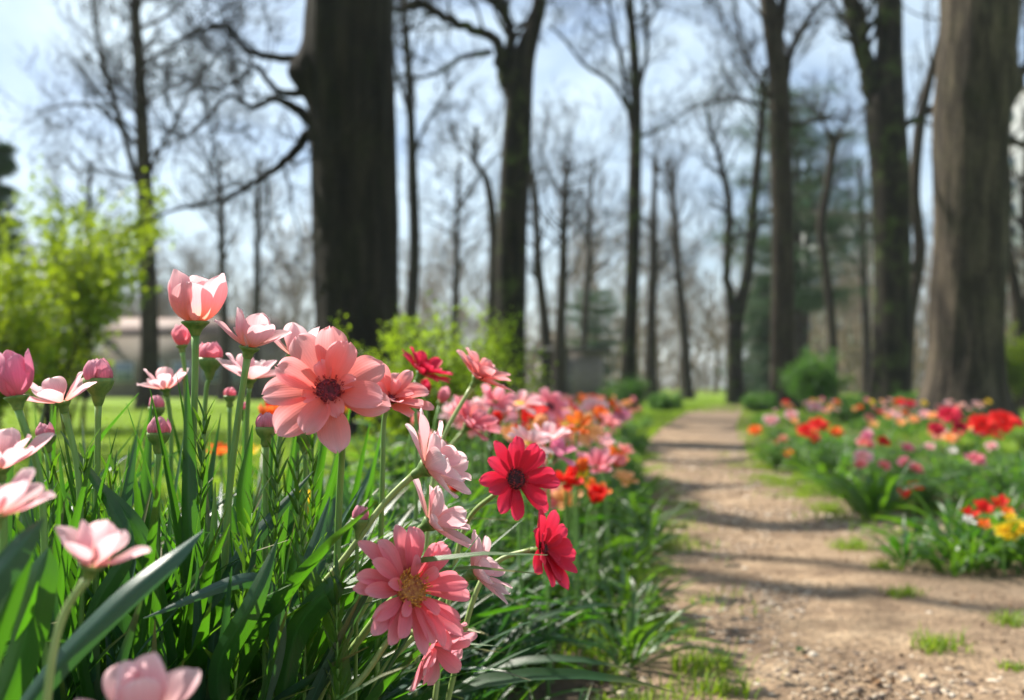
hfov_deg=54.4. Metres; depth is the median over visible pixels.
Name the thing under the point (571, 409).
daisy
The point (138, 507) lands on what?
leafy plant
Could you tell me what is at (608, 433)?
daisy
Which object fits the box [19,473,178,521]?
leafy plant
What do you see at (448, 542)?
leafy plant
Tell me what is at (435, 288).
distant tree
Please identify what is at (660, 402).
bush
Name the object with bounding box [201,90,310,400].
bare tree
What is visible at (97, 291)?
young tree
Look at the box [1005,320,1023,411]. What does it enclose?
leafy bush
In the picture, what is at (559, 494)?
daisy
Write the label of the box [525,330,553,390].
distant tree
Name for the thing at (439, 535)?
leafy plant
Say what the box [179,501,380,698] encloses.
leafy plant
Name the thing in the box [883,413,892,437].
daisy
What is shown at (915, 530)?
leafy plant
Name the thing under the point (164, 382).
tulip
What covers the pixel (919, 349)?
distant tree
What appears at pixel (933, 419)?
leafy plant
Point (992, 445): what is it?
daisy
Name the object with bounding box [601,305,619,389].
distant tree
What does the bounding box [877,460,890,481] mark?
daisy
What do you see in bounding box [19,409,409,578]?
leafy plant
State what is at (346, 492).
leafy plant
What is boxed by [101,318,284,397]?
long house
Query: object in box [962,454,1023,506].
leafy plant
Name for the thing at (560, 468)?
daisy
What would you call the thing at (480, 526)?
leafy plant
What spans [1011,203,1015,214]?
window
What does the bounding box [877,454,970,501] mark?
leafy plant
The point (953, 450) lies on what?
daisy
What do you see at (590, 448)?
daisy
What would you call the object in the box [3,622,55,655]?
leafy plant
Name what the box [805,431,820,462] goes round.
daisy
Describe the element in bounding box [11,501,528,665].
leafy plant
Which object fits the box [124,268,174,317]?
distant tree
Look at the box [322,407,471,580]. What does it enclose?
cosmos flower
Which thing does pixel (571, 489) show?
tulip
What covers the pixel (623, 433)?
leafy plant
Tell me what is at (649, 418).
leafy plant
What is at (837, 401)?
daisy
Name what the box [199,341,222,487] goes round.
flower bud
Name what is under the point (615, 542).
leafy plant
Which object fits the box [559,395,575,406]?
daisy
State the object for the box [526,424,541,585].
daisy
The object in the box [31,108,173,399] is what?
bare tree
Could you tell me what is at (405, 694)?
leafy plant
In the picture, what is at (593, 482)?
daisy
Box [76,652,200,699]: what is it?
tulip
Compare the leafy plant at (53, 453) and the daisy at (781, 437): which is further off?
the daisy at (781, 437)
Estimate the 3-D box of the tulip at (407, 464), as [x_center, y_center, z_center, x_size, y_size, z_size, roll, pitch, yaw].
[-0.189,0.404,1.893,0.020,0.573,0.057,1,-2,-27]
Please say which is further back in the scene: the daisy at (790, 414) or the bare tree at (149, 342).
the bare tree at (149, 342)
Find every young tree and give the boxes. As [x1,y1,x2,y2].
[0,155,182,430]
[0,254,77,429]
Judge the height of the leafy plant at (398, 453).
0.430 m
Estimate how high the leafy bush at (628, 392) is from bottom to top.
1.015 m
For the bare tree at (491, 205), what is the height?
12.741 m
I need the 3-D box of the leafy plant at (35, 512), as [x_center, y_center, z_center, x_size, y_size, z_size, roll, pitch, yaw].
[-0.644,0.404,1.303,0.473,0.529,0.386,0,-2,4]
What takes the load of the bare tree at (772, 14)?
on the ground at (175, 402)
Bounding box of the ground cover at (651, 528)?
[420,429,938,699]
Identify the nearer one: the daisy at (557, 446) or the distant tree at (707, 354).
the daisy at (557, 446)
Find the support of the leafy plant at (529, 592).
on the bed soil at (539, 692)
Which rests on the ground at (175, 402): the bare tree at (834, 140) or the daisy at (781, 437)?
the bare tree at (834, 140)
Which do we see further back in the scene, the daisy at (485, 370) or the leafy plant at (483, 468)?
the leafy plant at (483, 468)
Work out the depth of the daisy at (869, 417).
9.08 m
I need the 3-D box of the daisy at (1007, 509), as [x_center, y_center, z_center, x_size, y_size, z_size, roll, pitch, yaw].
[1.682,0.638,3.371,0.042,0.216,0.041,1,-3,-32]
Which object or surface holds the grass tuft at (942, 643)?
on the path
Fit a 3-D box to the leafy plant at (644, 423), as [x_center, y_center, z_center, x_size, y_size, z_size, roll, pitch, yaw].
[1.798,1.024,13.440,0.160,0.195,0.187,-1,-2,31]
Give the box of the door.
[566,361,571,395]
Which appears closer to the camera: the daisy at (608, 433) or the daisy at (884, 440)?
the daisy at (608, 433)
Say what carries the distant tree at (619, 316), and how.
on the ground at (175, 402)
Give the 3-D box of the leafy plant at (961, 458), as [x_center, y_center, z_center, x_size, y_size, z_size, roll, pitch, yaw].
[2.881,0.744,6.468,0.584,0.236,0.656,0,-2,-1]
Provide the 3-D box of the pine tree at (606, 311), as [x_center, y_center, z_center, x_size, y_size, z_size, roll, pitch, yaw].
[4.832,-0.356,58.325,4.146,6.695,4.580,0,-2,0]
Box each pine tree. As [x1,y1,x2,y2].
[0,134,37,382]
[566,287,623,389]
[686,75,872,400]
[713,273,815,398]
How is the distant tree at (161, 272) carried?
on the ground at (175, 402)
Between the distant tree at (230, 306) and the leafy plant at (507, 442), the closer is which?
the leafy plant at (507, 442)
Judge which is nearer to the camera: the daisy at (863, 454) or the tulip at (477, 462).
the tulip at (477, 462)
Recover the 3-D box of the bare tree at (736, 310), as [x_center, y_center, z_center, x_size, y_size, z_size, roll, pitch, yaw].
[8.838,-5.230,35.824,4.548,14.658,5.113,2,-3,-40]
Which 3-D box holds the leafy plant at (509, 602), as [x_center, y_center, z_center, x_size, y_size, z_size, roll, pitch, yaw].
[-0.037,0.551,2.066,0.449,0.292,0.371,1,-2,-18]
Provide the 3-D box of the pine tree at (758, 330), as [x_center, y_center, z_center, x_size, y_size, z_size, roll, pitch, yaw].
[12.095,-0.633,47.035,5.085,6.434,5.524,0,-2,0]
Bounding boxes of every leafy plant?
[0,517,203,699]
[2,427,185,699]
[3,478,491,699]
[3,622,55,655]
[4,450,368,699]
[7,453,80,641]
[9,399,449,699]
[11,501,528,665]
[12,404,160,539]
[13,455,401,664]
[14,490,234,693]
[15,540,227,659]
[18,403,198,524]
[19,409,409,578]
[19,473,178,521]
[29,440,181,590]
[32,560,552,699]
[34,469,81,520]
[35,515,324,699]
[38,483,233,699]
[39,393,378,654]
[40,406,178,587]
[48,446,369,699]
[50,403,167,522]
[51,498,71,611]
[52,450,414,699]
[55,417,235,538]
[58,436,262,675]
[59,421,419,664]
[59,484,173,588]
[60,375,313,699]
[66,578,180,696]
[79,509,374,699]
[81,418,460,598]
[84,414,458,699]
[84,460,410,679]
[85,464,91,508]
[86,402,447,674]
[88,409,363,586]
[88,567,177,682]
[91,389,431,699]
[100,426,435,607]
[102,533,464,699]
[102,600,173,699]
[104,373,675,699]
[105,594,360,699]
[137,469,328,559]
[143,497,353,699]
[161,500,180,538]
[163,489,443,699]
[165,417,378,580]
[174,551,544,691]
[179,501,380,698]
[181,436,523,684]
[213,461,325,498]
[213,523,378,673]
[219,489,436,693]
[222,467,474,699]
[238,449,527,623]
[243,488,498,699]
[253,492,382,667]
[255,455,469,520]
[259,464,511,699]
[278,478,536,619]
[281,420,583,651]
[284,452,590,643]
[287,521,493,699]
[300,448,482,520]
[302,455,411,534]
[322,496,639,680]
[325,421,436,518]
[325,459,572,539]
[343,494,639,694]
[348,435,423,494]
[351,520,463,633]
[351,530,576,699]
[351,643,503,680]
[358,598,546,661]
[358,620,448,699]
[359,520,532,688]
[360,556,531,699]
[362,681,462,698]
[374,530,602,699]
[377,526,508,589]
[390,631,534,699]
[393,432,492,507]
[393,459,479,504]
[418,500,485,545]
[423,623,545,699]
[425,487,536,568]
[429,544,575,654]
[431,591,610,699]
[432,532,515,661]
[438,642,543,699]
[443,426,500,498]
[443,490,538,566]
[443,492,634,576]
[451,602,580,695]
[459,529,633,652]
[463,434,510,470]
[463,535,573,637]
[467,577,543,637]
[472,476,537,544]
[474,439,509,510]
[494,543,600,630]
[495,659,532,699]
[497,492,613,541]
[522,515,645,573]
[526,580,628,665]
[556,460,613,496]
[568,497,616,541]
[573,482,652,512]
[580,465,613,486]
[580,487,624,530]
[597,469,629,502]
[612,475,649,491]
[617,424,634,435]
[617,428,633,441]
[623,420,637,431]
[626,419,654,429]
[626,424,639,434]
[638,420,650,429]
[641,415,650,423]
[740,443,796,463]
[744,417,766,428]
[746,437,804,458]
[747,439,796,466]
[748,414,762,421]
[750,433,807,448]
[751,430,795,472]
[752,410,773,417]
[760,426,791,439]
[763,426,786,443]
[768,441,842,471]
[770,425,797,443]
[772,425,792,434]
[777,449,878,487]
[782,414,808,425]
[785,436,808,463]
[792,428,833,466]
[794,422,847,442]
[795,432,833,448]
[795,432,847,474]
[800,467,871,498]
[801,440,876,469]
[804,456,868,494]
[804,465,925,513]
[806,444,849,470]
[808,438,876,462]
[808,448,947,520]
[818,432,861,455]
[820,422,846,434]
[821,443,877,466]
[827,469,888,498]
[831,428,863,449]
[836,420,860,429]
[840,450,953,476]
[841,447,918,474]
[846,419,859,432]
[848,443,893,474]
[850,441,913,484]
[851,416,870,432]
[853,513,956,565]
[863,513,970,555]
[870,479,1021,537]
[874,427,900,437]
[874,432,907,443]
[875,451,932,504]
[877,417,898,429]
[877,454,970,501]
[881,421,904,432]
[887,451,930,477]
[890,450,996,488]
[890,512,1023,572]
[894,420,927,437]
[894,434,937,463]
[897,511,1005,561]
[897,531,1014,576]
[902,418,913,430]
[905,469,957,509]
[906,411,921,426]
[919,420,952,428]
[923,417,940,422]
[923,446,1007,480]
[926,467,1015,501]
[927,452,976,491]
[929,503,1023,569]
[930,468,992,516]
[935,451,989,481]
[944,491,1023,556]
[946,436,984,453]
[949,490,1023,542]
[950,480,1023,520]
[951,452,1023,491]
[951,528,1023,575]
[958,465,1023,509]
[962,429,990,442]
[962,447,1023,500]
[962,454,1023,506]
[981,454,1019,486]
[986,447,1023,467]
[993,451,1019,468]
[996,449,1023,471]
[999,430,1023,441]
[1006,469,1023,499]
[1011,431,1023,451]
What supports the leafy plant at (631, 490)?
on the bed soil at (539, 692)
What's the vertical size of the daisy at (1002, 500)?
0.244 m
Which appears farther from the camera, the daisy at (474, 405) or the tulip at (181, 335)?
the daisy at (474, 405)
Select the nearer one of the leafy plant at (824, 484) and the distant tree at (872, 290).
the leafy plant at (824, 484)
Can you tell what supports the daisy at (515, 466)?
on the bed soil at (539, 692)
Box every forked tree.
[393,0,570,395]
[800,0,937,412]
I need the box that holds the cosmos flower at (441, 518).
[326,478,471,699]
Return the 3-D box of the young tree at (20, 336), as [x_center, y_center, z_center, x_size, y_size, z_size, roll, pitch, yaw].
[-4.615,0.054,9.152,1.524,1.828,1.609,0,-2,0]
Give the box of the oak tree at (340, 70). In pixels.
[45,0,402,437]
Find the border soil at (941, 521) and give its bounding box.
[745,418,1023,523]
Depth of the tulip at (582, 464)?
2.49 m
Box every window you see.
[114,362,133,381]
[172,362,191,381]
[201,367,219,381]
[231,371,240,381]
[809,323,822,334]
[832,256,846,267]
[1009,157,1015,168]
[1011,111,1014,121]
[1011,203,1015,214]
[1011,227,1016,238]
[1012,180,1015,191]
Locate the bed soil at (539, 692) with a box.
[488,417,671,699]
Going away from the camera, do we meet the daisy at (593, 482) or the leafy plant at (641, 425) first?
the daisy at (593, 482)
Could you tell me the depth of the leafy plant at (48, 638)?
0.76 m
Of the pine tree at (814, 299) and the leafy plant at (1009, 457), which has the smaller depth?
the leafy plant at (1009, 457)
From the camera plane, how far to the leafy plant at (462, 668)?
1.35 m
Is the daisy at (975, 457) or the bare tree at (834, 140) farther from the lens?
the bare tree at (834, 140)
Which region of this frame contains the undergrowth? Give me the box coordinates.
[25,309,1011,397]
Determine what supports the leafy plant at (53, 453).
on the bed soil at (539, 692)
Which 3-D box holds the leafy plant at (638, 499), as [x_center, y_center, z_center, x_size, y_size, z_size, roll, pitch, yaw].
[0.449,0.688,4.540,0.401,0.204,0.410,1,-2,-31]
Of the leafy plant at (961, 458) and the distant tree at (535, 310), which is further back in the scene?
the distant tree at (535, 310)
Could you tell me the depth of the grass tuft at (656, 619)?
2.54 m
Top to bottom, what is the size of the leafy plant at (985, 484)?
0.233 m
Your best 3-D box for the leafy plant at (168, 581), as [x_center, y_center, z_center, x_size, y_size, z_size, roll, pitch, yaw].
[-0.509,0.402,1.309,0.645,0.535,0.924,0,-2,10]
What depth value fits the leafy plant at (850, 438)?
7.98 m
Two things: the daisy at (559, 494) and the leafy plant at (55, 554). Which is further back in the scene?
the daisy at (559, 494)
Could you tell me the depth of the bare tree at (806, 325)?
51.92 m
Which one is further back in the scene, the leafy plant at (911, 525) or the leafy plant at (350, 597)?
the leafy plant at (911, 525)
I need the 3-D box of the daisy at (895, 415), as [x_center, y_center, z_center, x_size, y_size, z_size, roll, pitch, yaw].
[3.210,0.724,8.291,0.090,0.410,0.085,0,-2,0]
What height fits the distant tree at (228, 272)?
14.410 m
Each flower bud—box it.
[35,422,55,549]
[83,358,172,674]
[146,416,171,558]
[148,395,164,501]
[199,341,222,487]
[223,387,235,546]
[241,401,245,436]
[255,412,274,699]
[293,432,316,556]
[350,505,368,699]
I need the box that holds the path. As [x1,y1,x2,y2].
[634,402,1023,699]
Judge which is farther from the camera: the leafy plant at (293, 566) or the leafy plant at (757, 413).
the leafy plant at (757, 413)
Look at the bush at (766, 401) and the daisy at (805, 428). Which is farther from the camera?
the bush at (766, 401)
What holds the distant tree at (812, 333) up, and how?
on the ground at (175, 402)
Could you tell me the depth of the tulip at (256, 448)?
2.30 m
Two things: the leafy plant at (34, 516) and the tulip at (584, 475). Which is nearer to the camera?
the leafy plant at (34, 516)
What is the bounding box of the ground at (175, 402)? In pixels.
[1,388,1023,699]
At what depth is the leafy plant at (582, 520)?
3.21 m
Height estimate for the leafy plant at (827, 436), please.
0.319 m
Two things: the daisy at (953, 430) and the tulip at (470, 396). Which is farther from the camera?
the daisy at (953, 430)
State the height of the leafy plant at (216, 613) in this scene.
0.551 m
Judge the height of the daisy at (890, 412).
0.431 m
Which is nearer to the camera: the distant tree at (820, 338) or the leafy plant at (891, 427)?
the leafy plant at (891, 427)
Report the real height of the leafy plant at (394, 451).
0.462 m
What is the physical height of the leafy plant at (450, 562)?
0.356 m
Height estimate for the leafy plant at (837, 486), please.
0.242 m
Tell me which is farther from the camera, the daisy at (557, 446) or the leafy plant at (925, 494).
the leafy plant at (925, 494)
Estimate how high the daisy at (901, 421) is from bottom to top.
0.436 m
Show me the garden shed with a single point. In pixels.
(585, 370)
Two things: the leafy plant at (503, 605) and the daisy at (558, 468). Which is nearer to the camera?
the leafy plant at (503, 605)
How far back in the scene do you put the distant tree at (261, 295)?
96.50 m
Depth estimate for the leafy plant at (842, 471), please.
5.62 m
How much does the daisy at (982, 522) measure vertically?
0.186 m
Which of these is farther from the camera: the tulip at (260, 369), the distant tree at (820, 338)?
the distant tree at (820, 338)
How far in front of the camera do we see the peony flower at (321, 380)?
0.89 m
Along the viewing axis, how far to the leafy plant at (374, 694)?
0.89 m
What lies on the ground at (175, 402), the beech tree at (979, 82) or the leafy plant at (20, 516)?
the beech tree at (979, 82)
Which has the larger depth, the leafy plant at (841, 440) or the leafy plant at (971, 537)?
the leafy plant at (841, 440)
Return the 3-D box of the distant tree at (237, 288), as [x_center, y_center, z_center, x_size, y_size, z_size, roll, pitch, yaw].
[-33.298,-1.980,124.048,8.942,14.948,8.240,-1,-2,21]
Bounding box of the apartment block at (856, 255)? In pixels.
[801,211,872,391]
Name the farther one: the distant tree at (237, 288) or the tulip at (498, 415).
the distant tree at (237, 288)
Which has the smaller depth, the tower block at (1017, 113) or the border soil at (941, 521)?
the border soil at (941, 521)
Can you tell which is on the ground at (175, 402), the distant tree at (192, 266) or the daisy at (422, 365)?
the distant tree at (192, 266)
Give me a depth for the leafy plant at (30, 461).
1.60 m
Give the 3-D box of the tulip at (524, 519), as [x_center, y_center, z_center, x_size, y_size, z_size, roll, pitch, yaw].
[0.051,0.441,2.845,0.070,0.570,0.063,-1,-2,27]
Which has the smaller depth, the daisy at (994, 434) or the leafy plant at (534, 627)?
the leafy plant at (534, 627)
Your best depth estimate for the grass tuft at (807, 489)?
5.61 m
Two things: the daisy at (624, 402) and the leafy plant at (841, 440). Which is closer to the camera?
the leafy plant at (841, 440)
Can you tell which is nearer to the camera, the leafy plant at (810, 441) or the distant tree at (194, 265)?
the leafy plant at (810, 441)
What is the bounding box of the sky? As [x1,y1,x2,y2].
[0,0,1023,387]
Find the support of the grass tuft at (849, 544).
on the path
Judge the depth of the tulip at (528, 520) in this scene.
2.83 m
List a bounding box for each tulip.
[0,349,49,668]
[0,427,54,670]
[0,467,55,529]
[26,372,96,698]
[42,519,150,699]
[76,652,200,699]
[136,367,188,534]
[168,269,273,590]
[171,307,291,642]
[171,324,190,434]
[206,442,226,555]
[216,353,276,453]
[237,443,260,453]
[258,403,279,448]
[269,322,319,551]
[405,412,419,531]
[412,444,420,503]
[421,378,430,510]
[430,386,450,598]
[447,485,457,507]
[468,390,480,442]
[469,402,477,497]
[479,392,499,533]
[493,411,502,559]
[500,396,511,442]
[522,422,526,561]
[524,414,546,586]
[526,499,528,590]
[544,444,551,516]
[555,465,583,647]
[569,432,572,562]
[571,469,589,604]
[576,457,588,621]
[585,484,606,631]
[594,405,608,543]
[605,455,625,575]
[606,445,628,560]
[608,399,615,493]
[612,406,621,486]
[898,488,910,517]
[908,482,922,520]
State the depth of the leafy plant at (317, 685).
0.89 m
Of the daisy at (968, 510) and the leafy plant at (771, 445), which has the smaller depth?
the daisy at (968, 510)
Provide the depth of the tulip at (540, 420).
2.49 m
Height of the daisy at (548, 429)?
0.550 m
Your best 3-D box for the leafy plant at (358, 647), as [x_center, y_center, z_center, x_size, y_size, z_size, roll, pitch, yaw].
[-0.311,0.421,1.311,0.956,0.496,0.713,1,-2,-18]
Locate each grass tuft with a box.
[613,563,661,589]
[638,606,677,628]
[656,639,752,677]
[671,666,762,699]
[681,500,698,507]
[757,471,779,479]
[790,486,821,495]
[804,499,851,514]
[826,532,875,551]
[864,557,904,570]
[879,581,930,598]
[906,620,973,655]
[971,607,1023,627]
[993,658,1023,671]
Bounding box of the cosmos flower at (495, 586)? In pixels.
[368,529,511,694]
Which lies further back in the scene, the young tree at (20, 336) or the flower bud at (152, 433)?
the young tree at (20, 336)
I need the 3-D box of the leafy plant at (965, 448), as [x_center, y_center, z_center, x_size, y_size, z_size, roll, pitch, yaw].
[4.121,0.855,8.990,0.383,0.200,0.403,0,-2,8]
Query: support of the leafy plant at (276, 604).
on the bed soil at (539, 692)
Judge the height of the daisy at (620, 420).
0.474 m
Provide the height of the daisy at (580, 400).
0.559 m
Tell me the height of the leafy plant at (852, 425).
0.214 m
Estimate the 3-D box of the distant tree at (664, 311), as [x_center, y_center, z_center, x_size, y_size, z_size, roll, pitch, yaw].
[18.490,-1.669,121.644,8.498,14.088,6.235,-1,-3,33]
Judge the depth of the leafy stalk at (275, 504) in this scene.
0.94 m
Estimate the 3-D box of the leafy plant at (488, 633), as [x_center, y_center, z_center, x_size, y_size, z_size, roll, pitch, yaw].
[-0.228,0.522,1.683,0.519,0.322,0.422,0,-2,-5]
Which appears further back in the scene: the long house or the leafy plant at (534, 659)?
the long house
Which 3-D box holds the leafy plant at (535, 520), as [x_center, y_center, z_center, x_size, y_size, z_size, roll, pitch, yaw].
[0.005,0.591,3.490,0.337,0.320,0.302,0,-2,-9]
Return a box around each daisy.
[318,524,469,699]
[374,363,433,699]
[402,347,452,684]
[412,348,514,697]
[418,430,447,515]
[430,395,501,597]
[432,435,560,699]
[438,398,471,505]
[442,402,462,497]
[445,509,577,699]
[450,401,489,536]
[472,397,482,503]
[481,384,516,556]
[494,410,516,455]
[498,390,545,636]
[499,407,517,441]
[500,422,517,573]
[504,416,522,444]
[507,425,553,699]
[513,413,548,558]
[516,401,548,594]
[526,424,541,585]
[527,422,570,695]
[528,387,568,467]
[537,458,552,517]
[541,434,576,682]
[544,486,558,519]
[546,408,583,470]
[551,483,583,537]
[557,408,558,510]
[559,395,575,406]
[560,440,574,520]
[563,406,575,522]
[564,401,578,461]
[564,432,570,472]
[565,410,591,649]
[570,411,603,447]
[571,441,578,491]
[576,398,587,452]
[577,435,596,572]
[577,447,615,598]
[578,398,609,505]
[584,477,611,618]
[589,407,595,526]
[596,395,605,400]
[597,436,615,566]
[598,430,612,482]
[599,413,620,541]
[600,419,618,481]
[611,408,632,480]
[612,416,623,490]
[612,469,638,548]
[618,443,633,516]
[620,400,628,405]
[748,425,762,449]
[763,415,779,440]
[777,434,788,441]
[782,400,788,433]
[782,403,795,433]
[783,410,798,418]
[783,448,794,470]
[790,417,799,460]
[795,423,817,459]
[803,401,808,421]
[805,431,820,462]
[807,402,822,418]
[809,416,829,430]
[826,403,833,428]
[828,426,843,449]
[834,399,840,424]
[851,406,856,433]
[852,449,873,499]
[853,458,868,503]
[855,436,874,483]
[860,431,874,472]
[863,413,875,449]
[867,419,878,467]
[876,409,883,443]
[876,435,890,475]
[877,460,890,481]
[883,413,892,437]
[887,410,896,449]
[892,412,903,449]
[893,397,904,432]
[895,417,906,450]
[895,456,914,480]
[900,443,914,501]
[903,399,915,435]
[908,415,920,453]
[909,464,924,504]
[918,410,929,460]
[920,400,927,432]
[923,442,935,499]
[926,430,933,454]
[927,412,937,456]
[927,422,945,497]
[932,433,943,455]
[937,406,963,473]
[938,427,948,495]
[940,418,948,458]
[940,432,959,496]
[943,401,951,454]
[946,446,957,500]
[950,428,963,491]
[951,421,967,489]
[960,506,980,552]
[962,452,986,510]
[963,515,976,555]
[966,413,998,514]
[970,430,982,486]
[972,401,982,451]
[973,500,993,564]
[977,519,991,570]
[984,441,997,470]
[986,410,1022,481]
[991,494,1008,557]
[992,432,1003,467]
[993,523,1019,575]
[1000,428,1010,455]
[1000,506,1015,519]
[1002,512,1016,568]
[1006,519,1023,575]
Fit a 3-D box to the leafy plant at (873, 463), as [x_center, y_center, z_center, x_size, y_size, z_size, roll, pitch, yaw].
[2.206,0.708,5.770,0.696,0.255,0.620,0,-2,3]
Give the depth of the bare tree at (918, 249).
30.05 m
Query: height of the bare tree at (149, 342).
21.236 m
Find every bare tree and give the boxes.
[0,0,300,408]
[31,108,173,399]
[164,86,301,400]
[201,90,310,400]
[393,0,488,370]
[398,118,499,387]
[402,77,539,360]
[456,84,602,393]
[498,75,644,396]
[544,0,738,391]
[550,148,650,347]
[585,96,704,400]
[618,94,742,399]
[658,0,910,410]
[675,5,825,403]
[748,72,869,398]
[758,121,865,397]
[816,90,913,399]
[872,0,938,393]
[905,38,1023,409]
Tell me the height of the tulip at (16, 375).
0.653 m
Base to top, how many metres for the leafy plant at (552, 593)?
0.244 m
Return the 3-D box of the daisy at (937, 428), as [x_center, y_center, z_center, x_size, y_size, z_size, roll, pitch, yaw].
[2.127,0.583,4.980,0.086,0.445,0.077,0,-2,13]
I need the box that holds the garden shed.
[532,348,610,401]
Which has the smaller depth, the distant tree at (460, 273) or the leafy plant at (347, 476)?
the leafy plant at (347, 476)
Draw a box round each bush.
[327,290,574,475]
[588,373,651,415]
[643,387,686,411]
[739,389,778,412]
[775,343,855,415]
[821,383,886,425]
[887,386,918,416]
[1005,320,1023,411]
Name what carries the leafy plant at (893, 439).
on the border soil at (941, 521)
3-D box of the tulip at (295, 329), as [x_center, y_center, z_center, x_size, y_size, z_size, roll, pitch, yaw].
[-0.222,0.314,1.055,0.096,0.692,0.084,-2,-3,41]
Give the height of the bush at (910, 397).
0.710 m
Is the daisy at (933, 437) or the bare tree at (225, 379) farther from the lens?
the bare tree at (225, 379)
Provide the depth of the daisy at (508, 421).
4.07 m
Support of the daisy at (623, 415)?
on the bed soil at (539, 692)
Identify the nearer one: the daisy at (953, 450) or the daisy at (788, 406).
the daisy at (953, 450)
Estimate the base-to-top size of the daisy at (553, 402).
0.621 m
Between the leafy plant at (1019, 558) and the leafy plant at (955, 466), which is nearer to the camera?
the leafy plant at (1019, 558)
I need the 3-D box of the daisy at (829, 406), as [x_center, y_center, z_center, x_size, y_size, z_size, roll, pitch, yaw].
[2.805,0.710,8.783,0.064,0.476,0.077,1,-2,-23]
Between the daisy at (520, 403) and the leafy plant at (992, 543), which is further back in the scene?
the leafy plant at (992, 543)
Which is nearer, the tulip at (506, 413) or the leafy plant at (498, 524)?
the leafy plant at (498, 524)
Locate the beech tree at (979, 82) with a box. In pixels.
[903,0,1023,423]
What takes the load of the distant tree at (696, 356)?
on the ground at (175, 402)
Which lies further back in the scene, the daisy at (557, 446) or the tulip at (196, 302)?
the daisy at (557, 446)
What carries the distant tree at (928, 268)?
on the ground at (175, 402)
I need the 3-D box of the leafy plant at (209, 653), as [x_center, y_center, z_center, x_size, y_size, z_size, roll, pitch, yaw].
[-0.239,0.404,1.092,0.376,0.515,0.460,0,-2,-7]
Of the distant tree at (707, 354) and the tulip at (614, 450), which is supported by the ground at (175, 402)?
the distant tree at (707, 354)
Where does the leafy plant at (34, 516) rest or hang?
on the bed soil at (539, 692)
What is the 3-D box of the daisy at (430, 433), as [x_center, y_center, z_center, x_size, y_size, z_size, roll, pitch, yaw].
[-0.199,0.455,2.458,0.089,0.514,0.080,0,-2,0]
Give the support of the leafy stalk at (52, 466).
on the bed soil at (539, 692)
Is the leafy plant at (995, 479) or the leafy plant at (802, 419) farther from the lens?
the leafy plant at (802, 419)
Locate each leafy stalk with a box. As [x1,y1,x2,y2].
[26,445,65,565]
[69,429,99,621]
[91,451,127,675]
[181,397,216,583]
[221,478,269,699]
[230,449,256,615]
[258,434,288,699]
[282,450,321,699]
[300,432,326,687]
[320,554,353,699]
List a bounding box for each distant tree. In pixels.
[10,207,137,329]
[13,219,50,319]
[37,232,139,367]
[101,211,169,343]
[114,230,177,317]
[122,267,167,317]
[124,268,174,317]
[128,241,187,317]
[136,227,217,317]
[172,230,243,317]
[180,232,266,317]
[214,180,313,328]
[227,287,293,316]
[228,278,263,317]
[229,283,269,316]
[238,261,289,322]
[245,230,312,327]
[246,274,314,330]
[249,272,313,353]
[289,258,314,330]
[399,229,453,340]
[399,231,482,353]
[399,251,408,322]
[401,254,486,345]
[402,278,449,352]
[407,198,497,348]
[442,288,485,350]
[443,221,536,332]
[447,309,481,349]
[460,265,531,343]
[461,311,486,356]
[478,288,554,354]
[525,299,553,348]
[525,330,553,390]
[526,245,601,347]
[530,315,566,355]
[548,229,625,340]
[548,286,592,347]
[551,184,639,338]
[571,191,686,379]
[576,274,661,348]
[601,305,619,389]
[602,251,705,391]
[610,311,661,362]
[618,251,705,364]
[638,279,690,391]
[641,197,744,378]
[641,213,756,393]
[659,292,724,392]
[672,266,728,391]
[686,268,750,388]
[691,268,764,373]
[711,256,822,347]
[731,234,769,394]
[752,203,872,353]
[809,313,848,357]
[811,201,872,393]
[811,233,931,331]
[812,227,922,329]
[816,265,870,392]
[818,255,872,392]
[843,278,928,359]
[855,240,932,338]
[914,329,926,384]
[916,247,932,322]
[922,191,1023,322]
[923,238,1023,345]
[926,249,1023,321]
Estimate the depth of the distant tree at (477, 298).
102.86 m
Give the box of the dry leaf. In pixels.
[870,676,880,683]
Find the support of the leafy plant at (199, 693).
on the bed soil at (539, 692)
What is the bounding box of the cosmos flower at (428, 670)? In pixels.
[344,622,477,699]
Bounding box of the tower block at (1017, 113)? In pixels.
[1005,88,1023,338]
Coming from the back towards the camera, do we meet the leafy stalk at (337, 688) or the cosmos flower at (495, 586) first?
the cosmos flower at (495, 586)
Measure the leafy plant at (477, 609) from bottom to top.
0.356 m
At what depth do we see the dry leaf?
2.04 m
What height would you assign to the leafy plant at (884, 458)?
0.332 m
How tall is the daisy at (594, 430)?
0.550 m
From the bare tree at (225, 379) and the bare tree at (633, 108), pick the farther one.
the bare tree at (225, 379)
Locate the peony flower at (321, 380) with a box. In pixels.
[262,326,390,699]
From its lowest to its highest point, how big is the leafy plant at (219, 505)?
0.614 m
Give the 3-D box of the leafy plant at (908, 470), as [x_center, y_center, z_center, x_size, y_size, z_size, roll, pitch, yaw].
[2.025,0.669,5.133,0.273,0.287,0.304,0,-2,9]
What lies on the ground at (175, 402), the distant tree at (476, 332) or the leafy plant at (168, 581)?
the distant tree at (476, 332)
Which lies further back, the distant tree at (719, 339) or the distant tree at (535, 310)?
the distant tree at (535, 310)
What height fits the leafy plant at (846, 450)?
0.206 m
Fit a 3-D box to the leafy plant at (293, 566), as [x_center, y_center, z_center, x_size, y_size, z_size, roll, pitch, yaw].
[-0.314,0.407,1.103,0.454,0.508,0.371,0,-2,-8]

